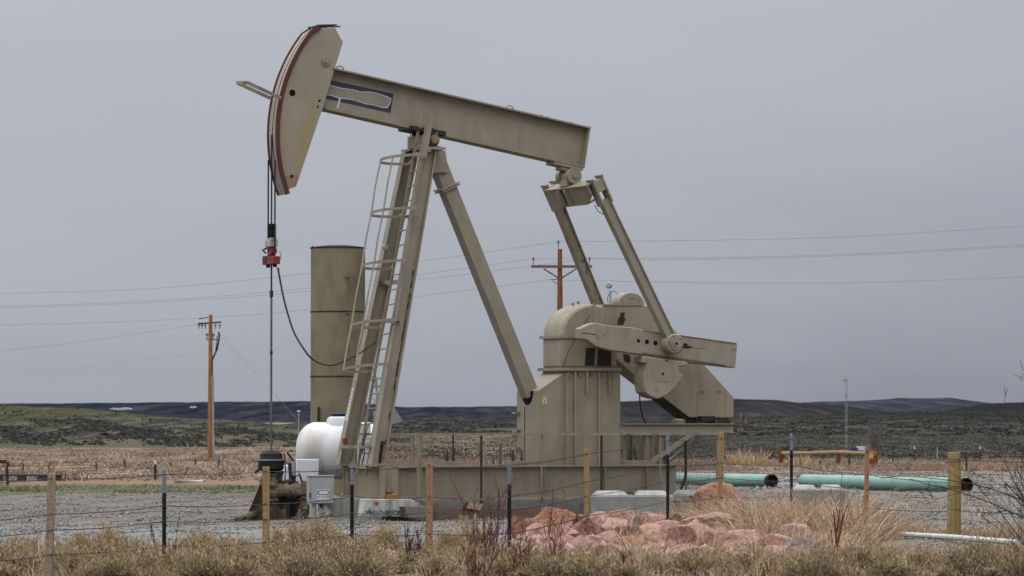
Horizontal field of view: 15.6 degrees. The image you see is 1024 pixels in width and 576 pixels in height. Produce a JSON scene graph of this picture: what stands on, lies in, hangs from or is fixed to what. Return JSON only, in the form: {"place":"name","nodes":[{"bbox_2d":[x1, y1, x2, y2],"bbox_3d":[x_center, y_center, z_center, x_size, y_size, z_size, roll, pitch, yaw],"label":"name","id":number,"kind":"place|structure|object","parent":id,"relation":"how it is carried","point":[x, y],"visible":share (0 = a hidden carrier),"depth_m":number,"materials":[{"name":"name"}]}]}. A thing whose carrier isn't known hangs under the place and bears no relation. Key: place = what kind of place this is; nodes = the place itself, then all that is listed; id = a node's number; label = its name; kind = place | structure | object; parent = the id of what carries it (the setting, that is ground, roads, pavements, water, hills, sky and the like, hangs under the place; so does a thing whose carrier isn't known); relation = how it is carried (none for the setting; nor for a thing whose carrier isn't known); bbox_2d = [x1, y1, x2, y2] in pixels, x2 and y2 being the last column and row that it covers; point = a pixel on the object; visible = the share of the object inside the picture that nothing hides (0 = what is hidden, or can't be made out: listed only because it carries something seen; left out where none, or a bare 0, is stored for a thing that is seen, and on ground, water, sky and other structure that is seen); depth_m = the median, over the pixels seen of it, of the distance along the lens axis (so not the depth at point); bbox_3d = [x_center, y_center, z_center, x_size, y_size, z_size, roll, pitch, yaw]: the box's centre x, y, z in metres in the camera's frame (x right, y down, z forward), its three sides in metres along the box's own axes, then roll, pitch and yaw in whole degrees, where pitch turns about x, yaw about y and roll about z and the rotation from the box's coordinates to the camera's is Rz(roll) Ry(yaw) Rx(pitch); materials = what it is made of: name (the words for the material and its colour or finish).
{"place":"outdoors","nodes":[
{"label":"outdoors","id":0,"kind":"place"},
{"bbox_2d":[0,474,61,480],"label":"tank skid","id":1,"kind":"object","parent":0,"point":[21,477],"visible":0.66,"depth_m":117.58,"materials":[{"name":"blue metal"}]},
{"bbox_2d":[1,532,499,554],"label":"dry grass","id":2,"kind":"structure","parent":0,"point":[214,537],"depth_m":52.42,"materials":[{"name":"plant"}]},
{"bbox_2d":[0,405,516,447],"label":"hill","id":3,"kind":"structure","parent":0,"point":[130,419],"depth_m":577.97,"materials":[{"name":"plant"}]},
{"bbox_2d":[0,405,394,437],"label":"vegetation","id":4,"kind":"object","parent":3,"relation":"on","point":[22,414],"visible":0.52,"depth_m":659.54,"materials":[{"name":"plant"}]},
{"bbox_2d":[0,416,423,446],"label":"vegetation","id":5,"kind":"object","parent":3,"relation":"on","point":[126,430],"visible":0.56,"depth_m":484.69,"materials":[{"name":"plant"}]},
{"bbox_2d":[0,401,516,419],"bbox_3d":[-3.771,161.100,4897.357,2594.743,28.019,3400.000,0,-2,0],"label":"hill","id":6,"kind":"structure","parent":0,"point":[226,410],"depth_m":4486.65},
{"bbox_2d":[389,456,620,464],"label":"dry grass","id":7,"kind":"structure","parent":0,"point":[469,461],"depth_m":214.58,"materials":[{"name":"plant"}]},
{"bbox_2d":[0,422,1023,575],"bbox_3d":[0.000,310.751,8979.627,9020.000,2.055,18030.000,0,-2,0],"label":"ground","id":8,"kind":"structure","parent":0,"point":[206,483],"depth_m":88.44,"materials":[{"name":"gravel"}]},
{"bbox_2d":[44,473,55,575],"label":"fence stake","id":9,"kind":"object","parent":8,"relation":"on","point":[50,519],"visible":1,"depth_m":42.52,"materials":[{"name":"wood"}]},
{"bbox_2d":[0,483,258,493],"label":"green grass","id":10,"kind":"structure","parent":8,"relation":"on","point":[37,489],"depth_m":97.89,"materials":[{"name":"plant"}]},
{"bbox_2d":[162,469,165,558],"bbox_3d":[-4.357,2.962,46.736,0.050,1.382,0.049,0,-2,0],"label":"steel fence post","id":11,"kind":"object","parent":8,"relation":"on","point":[164,507],"visible":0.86,"depth_m":46.75,"materials":[{"name":"metal"}]},
{"bbox_2d":[0,462,1021,520],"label":"barbed wire","id":12,"kind":"object","parent":11,"relation":"attached to","point":[284,503],"visible":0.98,"depth_m":48.74,"materials":[{"name":"metal"}]},
{"bbox_2d":[198,315,220,459],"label":"utility pole","id":13,"kind":"object","parent":8,"relation":"on","point":[211,441],"visible":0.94,"depth_m":229.81,"materials":[{"name":"wood"},{"name":"galvanised steel"},{"name":"dark steel"}]},
{"bbox_2d":[0,445,431,480],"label":"dry grass","id":14,"kind":"structure","parent":8,"relation":"on","point":[248,459],"depth_m":211.59,"materials":[{"name":"plant"}]},
{"bbox_2d":[2,504,490,561],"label":"vegetation","id":15,"kind":"object","parent":8,"relation":"on","point":[445,538],"visible":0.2,"depth_m":49.70,"materials":[{"name":"plant"}]},
{"bbox_2d":[248,485,262,512],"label":"leaning sheet","id":16,"kind":"object","parent":8,"relation":"on","point":[257,498],"visible":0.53,"depth_m":67.82,"materials":[{"name":"metal"}]},
{"bbox_2d":[262,467,269,558],"bbox_3d":[-3.059,2.933,46.430,0.085,1.420,0.085,0,-2,0],"label":"fence stake","id":17,"kind":"object","parent":8,"relation":"on","point":[265,507],"visible":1,"depth_m":46.40,"materials":[{"name":"brown wood"}]},
{"bbox_2d":[248,505,288,520],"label":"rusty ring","id":18,"kind":"object","parent":8,"relation":"on","point":[276,512],"visible":0.55,"depth_m":67.64,"materials":[{"name":"metal"}]},
{"bbox_2d":[254,450,309,518],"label":"wellhead","id":19,"kind":"object","parent":8,"relation":"on","point":[280,488],"visible":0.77,"depth_m":68.28,"materials":[{"name":"black metal"}]},
{"bbox_2d":[278,497,311,518],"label":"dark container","id":20,"kind":"object","parent":8,"relation":"on","point":[289,500],"visible":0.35,"depth_m":68.67,"materials":[{"name":"metal"}]},
{"bbox_2d":[296,459,318,516],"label":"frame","id":21,"kind":"object","parent":8,"relation":"on","point":[307,464],"visible":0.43,"depth_m":69.83,"materials":[{"name":"paint"}]},
{"bbox_2d":[306,475,334,522],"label":"electric cabinet","id":22,"kind":"object","parent":8,"relation":"on","point":[320,487],"visible":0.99,"depth_m":65.97,"materials":[{"name":"grey metal"}]},
{"bbox_2d":[296,413,372,508],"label":"poly tank","id":23,"kind":"object","parent":8,"relation":"on","point":[320,441],"visible":0.42,"depth_m":75.02,"materials":[{"name":"white plastic"}]},
{"bbox_2d":[310,245,365,493],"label":"treater tank","id":24,"kind":"object","parent":8,"relation":"on","point":[335,271],"visible":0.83,"depth_m":91.42,"materials":[{"name":"metal"}]},
{"bbox_2d":[350,462,353,538],"bbox_3d":[-2.140,3.047,49.904,0.050,1.430,0.049,0,-2,0],"label":"steel fence post","id":25,"kind":"object","parent":8,"relation":"on","point":[351,498],"visible":0.8,"depth_m":49.92,"materials":[{"name":"metal"}]},
{"bbox_2d":[357,423,370,464],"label":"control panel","id":26,"kind":"object","parent":8,"relation":"on","point":[367,441],"visible":0.3,"depth_m":73.04,"materials":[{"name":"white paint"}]},
{"bbox_2d":[371,376,402,423],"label":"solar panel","id":27,"kind":"object","parent":8,"relation":"on","point":[397,418],"visible":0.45,"depth_m":73.67,"materials":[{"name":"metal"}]},
{"bbox_2d":[358,499,418,516],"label":"painted block","id":28,"kind":"object","parent":8,"relation":"on","point":[379,506],"depth_m":67.83,"materials":[{"name":"white paint"}]},
{"bbox_2d":[393,515,427,565],"bbox_3d":[-1.273,3.179,46.568,0.452,0.712,0.384,0,-2,0],"label":"bare shrub","id":29,"kind":"object","parent":8,"relation":"on","point":[408,548],"visible":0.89,"depth_m":46.53,"materials":[{"name":"plant"}]},
{"bbox_2d":[399,506,425,517],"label":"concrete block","id":30,"kind":"object","parent":8,"relation":"on","point":[411,509],"visible":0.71,"depth_m":67.81,"materials":[{"name":"concrete"}]},
{"bbox_2d":[426,463,432,549],"bbox_3d":[-1.043,2.936,47.090,0.085,1.458,0.085,0,-2,0],"label":"fence stake","id":31,"kind":"object","parent":8,"relation":"on","point":[429,501],"visible":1,"depth_m":47.05,"materials":[{"name":"orange wood"}]},
{"bbox_2d":[329,496,583,520],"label":"concrete foundation","id":32,"kind":"object","parent":8,"relation":"on","point":[340,506],"visible":0.13,"depth_m":69.32,"materials":[{"name":"concrete"}]},
{"bbox_2d":[236,24,746,497],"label":"pumpjack","id":33,"kind":"object","parent":32,"relation":"on","point":[594,349],"visible":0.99,"depth_m":70.42,"materials":[{"name":"beige paint"}]},
{"bbox_2d":[353,433,418,503],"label":"guard panel","id":34,"kind":"object","parent":33,"relation":"attached to","point":[399,435],"visible":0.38,"depth_m":68.38,"materials":[{"name":"beige paint"}]},
{"bbox_2d":[652,435,723,489],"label":"guard panel","id":35,"kind":"object","parent":33,"relation":"attached to","point":[705,451],"visible":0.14,"depth_m":71.78,"materials":[{"name":"beige paint"}]},
{"bbox_2d":[461,520,509,575],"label":"bare shrub","id":36,"kind":"object","parent":8,"relation":"on","point":[475,570],"visible":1,"depth_m":42.80,"materials":[{"name":"red plant"}]},
{"bbox_2d":[449,474,530,560],"bbox_3d":[-0.235,2.838,44.607,0.894,1.251,0.722,-1,-2,31],"label":"bare shrub","id":37,"kind":"object","parent":8,"relation":"on","point":[490,525],"visible":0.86,"depth_m":44.54,"materials":[{"name":"red plant"}]},
{"bbox_2d":[434,507,566,519],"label":"timber board","id":38,"kind":"object","parent":8,"relation":"on","point":[451,515],"visible":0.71,"depth_m":68.62,"materials":[{"name":"wood"}]},
{"bbox_2d":[357,433,644,464],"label":"fence","id":39,"kind":"object","parent":8,"relation":"on","point":[466,443],"visible":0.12,"depth_m":71.74,"materials":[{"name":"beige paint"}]},
{"bbox_2d":[507,461,510,549],"bbox_3d":[-0.035,2.995,48.803,0.050,1.457,0.049,0,-2,0],"label":"steel fence post","id":40,"kind":"object","parent":8,"relation":"on","point":[509,494],"visible":0.77,"depth_m":48.81,"materials":[{"name":"metal"}]},
{"bbox_2d":[0,488,1023,535],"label":"gravel","id":41,"kind":"structure","parent":8,"relation":"on","point":[358,525],"depth_m":71.18,"materials":[{"name":"gravel"}]},
{"bbox_2d":[0,525,1023,553],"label":"road gravel","id":42,"kind":"structure","parent":8,"relation":"on","point":[907,538],"depth_m":58.26,"materials":[{"name":"gravel"}]},
{"bbox_2d":[506,523,534,574],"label":"bare shrub","id":43,"kind":"object","parent":8,"relation":"on","point":[522,555],"visible":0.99,"depth_m":43.47,"materials":[{"name":"red plant"}]},
{"bbox_2d":[511,516,534,538],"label":"boulder","id":44,"kind":"object","parent":8,"relation":"on","point":[517,527],"visible":0.46,"depth_m":56.67,"materials":[{"name":"pink stone"}]},
{"bbox_2d":[523,523,553,541],"bbox_3d":[0.413,3.701,55.824,0.508,0.380,0.414,0,-2,0],"label":"boulder","id":45,"kind":"object","parent":8,"relation":"on","point":[535,526],"visible":0.3,"depth_m":55.73,"materials":[{"name":"pink stone"}]},
{"bbox_2d":[531,507,577,532],"bbox_3d":[0.669,3.672,57.275,0.739,0.642,0.741,-1,-2,36],"label":"boulder","id":46,"kind":"object","parent":8,"relation":"on","point":[541,517],"visible":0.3,"depth_m":57.12,"materials":[{"name":"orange stone"}]},
{"bbox_2d":[539,480,572,565],"bbox_3d":[0.495,2.862,44.346,0.487,1.184,0.342,-1,-2,36],"label":"bare shrub","id":47,"kind":"object","parent":8,"relation":"on","point":[555,543],"visible":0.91,"depth_m":44.31,"materials":[{"name":"red plant"}]},
{"bbox_2d":[531,240,591,310],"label":"utility pole","id":48,"kind":"object","parent":8,"relation":"on","point":[559,266],"visible":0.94,"depth_m":154.98,"materials":[{"name":"brown wood"}]},
{"bbox_2d":[0,242,552,293],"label":"power line","id":49,"kind":"object","parent":48,"relation":"attached to","point":[260,278],"visible":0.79,"depth_m":169.37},
{"bbox_2d":[14,279,550,324],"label":"power line","id":50,"kind":"object","parent":48,"relation":"attached to","point":[252,314],"visible":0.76,"depth_m":169.34,"materials":[{"name":"metal"}]},
{"bbox_2d":[534,245,1011,258],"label":"power line","id":51,"kind":"object","parent":48,"relation":"attached to","point":[765,256],"visible":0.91,"depth_m":165.22,"materials":[{"name":"metal"}]},
{"bbox_2d":[553,524,580,537],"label":"boulder","id":52,"kind":"object","parent":8,"relation":"on","point":[573,532],"visible":0.46,"depth_m":55.25,"materials":[{"name":"pink stone"}]},
{"bbox_2d":[419,433,718,506],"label":"guard panel","id":53,"kind":"object","parent":8,"relation":"on","point":[541,444],"visible":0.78,"depth_m":69.37,"materials":[{"name":"beige paint"}]},
{"bbox_2d":[569,517,601,535],"bbox_3d":[1.051,3.689,56.285,0.604,0.473,0.461,1,-2,-18],"label":"boulder","id":54,"kind":"object","parent":8,"relation":"on","point":[588,524],"visible":0.43,"depth_m":56.13,"materials":[{"name":"pink stone"}]},
{"bbox_2d":[584,449,589,518],"bbox_3d":[1.145,3.242,57.250,0.085,1.543,0.085,0,-2,0],"label":"fence stake","id":55,"kind":"object","parent":8,"relation":"on","point":[586,487],"visible":0.56,"depth_m":57.22,"materials":[{"name":"brown wood"}]},
{"bbox_2d":[590,511,607,527],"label":"boulder","id":56,"kind":"object","parent":8,"relation":"on","point":[593,517],"visible":0.16,"depth_m":59.37,"materials":[{"name":"pink stone"}]},
{"bbox_2d":[600,517,628,531],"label":"boulder","id":57,"kind":"object","parent":8,"relation":"on","point":[607,524],"visible":0.23,"depth_m":56.62,"materials":[{"name":"pink stone"}]},
{"bbox_2d":[607,509,635,525],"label":"boulder","id":58,"kind":"object","parent":8,"relation":"on","point":[625,513],"visible":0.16,"depth_m":60.80,"materials":[{"name":"pink stone"}]},
{"bbox_2d":[615,525,642,536],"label":"boulder","id":59,"kind":"object","parent":8,"relation":"on","point":[618,527],"visible":0.33,"depth_m":55.19,"materials":[{"name":"pink stone"}]},
{"bbox_2d":[589,490,673,516],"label":"concrete block","id":60,"kind":"object","parent":8,"relation":"on","point":[624,499],"depth_m":69.29,"materials":[{"name":"concrete"}]},
{"bbox_2d":[505,517,794,557],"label":"gravel","id":61,"kind":"structure","parent":8,"relation":"on","point":[575,543],"depth_m":51.19,"materials":[{"name":"gravel"}]},
{"bbox_2d":[639,523,663,533],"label":"boulder","id":62,"kind":"object","parent":8,"relation":"on","point":[657,526],"visible":0.28,"depth_m":55.74,"materials":[{"name":"pink stone"}]},
{"bbox_2d":[578,504,746,536],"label":"dry grass","id":63,"kind":"structure","parent":8,"relation":"on","point":[630,524],"depth_m":57.51,"materials":[{"name":"plant"}]},
{"bbox_2d":[655,520,678,533],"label":"boulder","id":64,"kind":"object","parent":8,"relation":"on","point":[672,523],"visible":0.12,"depth_m":57.10,"materials":[{"name":"pink stone"}]},
{"bbox_2d":[666,436,668,519],"bbox_3d":[2.452,3.195,58.754,0.050,1.739,0.049,0,-2,0],"label":"steel fence post","id":65,"kind":"object","parent":8,"relation":"on","point":[667,477],"visible":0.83,"depth_m":58.76,"materials":[{"name":"metal"}]},
{"bbox_2d":[0,477,1023,536],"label":"barbed wire","id":66,"kind":"object","parent":65,"relation":"attached to","point":[327,516],"visible":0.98,"depth_m":48.81,"materials":[{"name":"metal"}]},
{"bbox_2d":[666,526,696,544],"bbox_3d":[2.372,3.574,52.664,0.452,0.443,0.309,-1,-2,26],"label":"boulder","id":67,"kind":"object","parent":8,"relation":"on","point":[683,531],"visible":0.52,"depth_m":52.57,"materials":[{"name":"pink stone"}]},
{"bbox_2d":[671,490,695,514],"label":"concrete block","id":68,"kind":"object","parent":8,"relation":"on","point":[680,493],"depth_m":70.81,"materials":[{"name":"concrete"}]},
{"bbox_2d":[669,544,704,557],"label":"boulder","id":69,"kind":"object","parent":8,"relation":"on","point":[687,546],"visible":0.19,"depth_m":49.45,"materials":[{"name":"pink stone"}]},
{"bbox_2d":[679,512,737,528],"bbox_3d":[3.096,3.792,59.301,1.007,0.475,0.732,0,-2,0],"label":"boulder","id":70,"kind":"object","parent":8,"relation":"on","point":[700,516],"visible":0.27,"depth_m":59.03,"materials":[{"name":"pink stone"}]},
{"bbox_2d":[691,482,745,512],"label":"boulder","id":71,"kind":"object","parent":8,"relation":"on","point":[706,488],"visible":0.39,"depth_m":68.87,"materials":[{"name":"orange stone"}]},
{"bbox_2d":[696,530,742,551],"bbox_3d":[2.857,3.524,51.095,0.682,0.430,0.580,0,-2,0],"label":"boulder","id":72,"kind":"object","parent":8,"relation":"on","point":[706,537],"visible":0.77,"depth_m":50.86,"materials":[{"name":"pink stone"}]},
{"bbox_2d":[717,432,723,511],"bbox_3d":[3.524,3.330,63.256,0.139,1.781,0.085,0,-2,0],"label":"fence stake","id":73,"kind":"object","parent":8,"relation":"on","point":[720,459],"visible":0.55,"depth_m":63.23,"materials":[{"name":"brown wood"}]},
{"bbox_2d":[727,529,762,546],"bbox_3d":[3.334,3.611,53.047,0.481,0.362,0.496,-1,-2,31],"label":"boulder","id":74,"kind":"object","parent":8,"relation":"on","point":[745,532],"visible":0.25,"depth_m":53.02,"materials":[{"name":"pink stone"}]},
{"bbox_2d":[596,514,899,556],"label":"dry grass","id":75,"kind":"structure","parent":8,"relation":"on","point":[821,538],"depth_m":51.86,"materials":[{"name":"plant"}]},
{"bbox_2d":[560,473,970,542],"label":"dry grass","id":76,"kind":"structure","parent":8,"relation":"on","point":[818,514],"depth_m":57.59,"materials":[{"name":"plant"}]},
{"bbox_2d":[724,446,811,464],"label":"dry grass","id":77,"kind":"structure","parent":8,"relation":"on","point":[736,459],"depth_m":188.04,"materials":[{"name":"plant"}]},
{"bbox_2d":[756,535,786,547],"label":"boulder","id":78,"kind":"object","parent":8,"relation":"on","point":[771,537],"visible":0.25,"depth_m":51.72,"materials":[{"name":"pink stone"}]},
{"bbox_2d":[790,433,792,504],"bbox_3d":[4.851,3.395,64.779,0.050,1.754,0.049,0,-2,0],"label":"steel fence post","id":79,"kind":"object","parent":8,"relation":"on","point":[791,461],"visible":0.7,"depth_m":64.78,"materials":[{"name":"metal"}]},
{"bbox_2d":[779,523,811,538],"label":"boulder","id":80,"kind":"object","parent":8,"relation":"on","point":[785,527],"visible":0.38,"depth_m":54.78,"materials":[{"name":"pink stone"}]},
{"bbox_2d":[783,537,819,552],"bbox_3d":[3.860,3.503,49.878,0.444,0.360,0.360,-1,-2,35],"label":"boulder","id":81,"kind":"object","parent":8,"relation":"on","point":[809,540],"visible":0.37,"depth_m":49.84,"materials":[{"name":"grey stone"}]},
{"bbox_2d":[793,485,844,509],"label":"concrete block","id":82,"kind":"object","parent":8,"relation":"on","point":[804,489],"depth_m":75.16,"materials":[{"name":"concrete"}]},
{"bbox_2d":[823,495,848,554],"bbox_3d":[4.078,3.062,47.000,0.254,0.965,0.281,1,-2,-21],"label":"bare shrub","id":83,"kind":"object","parent":8,"relation":"on","point":[839,533],"visible":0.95,"depth_m":47.02,"materials":[{"name":"red plant"}]},
{"bbox_2d":[836,447,840,463],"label":"log post","id":84,"kind":"object","parent":8,"relation":"on","point":[838,457],"visible":0.66,"depth_m":196.70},
{"bbox_2d":[781,450,836,454],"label":"log rail","id":85,"kind":"object","parent":84,"relation":"attached to","point":[831,452],"visible":0.96,"depth_m":200.15,"materials":[{"name":"wood"}]},
{"bbox_2d":[676,471,1023,490],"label":"gravel","id":86,"kind":"structure","parent":8,"relation":"on","point":[796,478],"depth_m":133.34,"materials":[{"name":"gravel"}]},
{"bbox_2d":[676,473,777,487],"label":"aqua pipe","id":87,"kind":"object","parent":86,"relation":"on","point":[761,478],"visible":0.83,"depth_m":103.20,"materials":[{"name":"metal"}]},
{"bbox_2d":[864,446,868,517],"bbox_3d":[5.732,3.337,60.376,0.096,1.568,0.070,0,-2,0],"label":"fence stake","id":88,"kind":"object","parent":8,"relation":"on","point":[866,479],"visible":0.56,"depth_m":60.35,"materials":[{"name":"orange wood"}]},
{"bbox_2d":[865,420,889,449],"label":"bare tree","id":89,"kind":"object","parent":8,"relation":"on","point":[873,442],"visible":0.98,"depth_m":329.70,"materials":[{"name":"grey plant"}]},
{"bbox_2d":[741,490,1022,530],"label":"weeds","id":90,"kind":"object","parent":8,"relation":"on","point":[972,514],"visible":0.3,"depth_m":76.83,"materials":[{"name":"plant"}]},
{"bbox_2d":[798,474,972,490],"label":"aqua pipe","id":91,"kind":"object","parent":8,"relation":"on","point":[858,483],"visible":0.6,"depth_m":96.30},
{"bbox_2d":[880,361,1023,551],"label":"bare shrub","id":92,"kind":"object","parent":8,"relation":"on","point":[1021,498],"visible":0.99,"depth_m":44.14,"materials":[{"name":"plant"}]},
{"bbox_2d":[947,452,960,534],"bbox_3d":[6.778,3.267,57.249,0.229,1.495,0.221,0,-2,0],"label":"corner post","id":93,"kind":"object","parent":8,"relation":"on","point":[954,513],"visible":0.96,"depth_m":57.17,"materials":[{"name":"wood"}]},
{"bbox_2d":[0,496,1017,561],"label":"barbed wire","id":94,"kind":"object","parent":93,"relation":"attached to","point":[437,534],"visible":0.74,"depth_m":48.97,"materials":[{"name":"metal"}]},
{"bbox_2d":[0,438,1022,483],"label":"barbed wire","id":95,"kind":"object","parent":93,"relation":"attached to","point":[469,466],"visible":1,"depth_m":48.91,"materials":[{"name":"metal"}]},
{"bbox_2d":[901,532,1018,544],"bbox_3d":[6.650,3.735,55.741,0.080,0.099,4.165,1,-2,-17],"label":"white pipe","id":96,"kind":"object","parent":8,"relation":"on","point":[939,536],"visible":0.77,"depth_m":55.82,"materials":[{"name":"plastic"}]},
{"bbox_2d":[0,520,1023,575],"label":"dry grass","id":97,"kind":"structure","parent":0,"point":[587,554],"depth_m":44.80,"materials":[{"name":"plant"}]},
{"bbox_2d":[0,0,1023,406],"label":"sky","id":98,"kind":"structure","parent":0,"point":[133,155],"materials":[{"name":"grey"}]},
{"bbox_2d":[235,399,1023,423],"bbox_3d":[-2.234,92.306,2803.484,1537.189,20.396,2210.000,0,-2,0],"label":"hill","id":99,"kind":"structure","parent":0,"point":[652,411],"depth_m":2576.19,"materials":[{"name":"plant"}]},
{"bbox_2d":[281,410,1023,435],"bbox_3d":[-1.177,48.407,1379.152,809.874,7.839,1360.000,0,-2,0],"label":"hill","id":100,"kind":"structure","parent":0,"point":[961,424],"depth_m":1062.14,"materials":[{"name":"plant"}]},
{"bbox_2d":[368,410,1023,435],"bbox_3d":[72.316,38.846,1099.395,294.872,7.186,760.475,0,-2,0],"label":"vegetation","id":101,"kind":"object","parent":100,"relation":"on","point":[814,429],"visible":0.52,"depth_m":999.43,"materials":[{"name":"plant"}]},
{"bbox_2d":[389,433,1023,459],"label":"vegetation","id":102,"kind":"object","parent":100,"relation":"on","point":[770,452],"visible":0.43,"depth_m":406.58,"materials":[{"name":"plant"}]},
{"bbox_2d":[620,456,1023,471],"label":"dry grass","id":103,"kind":"structure","parent":0,"point":[934,464],"depth_m":179.41,"materials":[{"name":"plant"}]},
{"bbox_2d":[716,517,1023,560],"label":"dry grass","id":104,"kind":"structure","parent":0,"point":[993,533],"depth_m":57.85,"materials":[{"name":"plant"}]},
{"bbox_2d":[802,398,985,411],"bbox_3d":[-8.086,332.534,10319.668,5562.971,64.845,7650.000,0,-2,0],"label":"hill","id":105,"kind":"structure","parent":0,"point":[914,404],"depth_m":9771.44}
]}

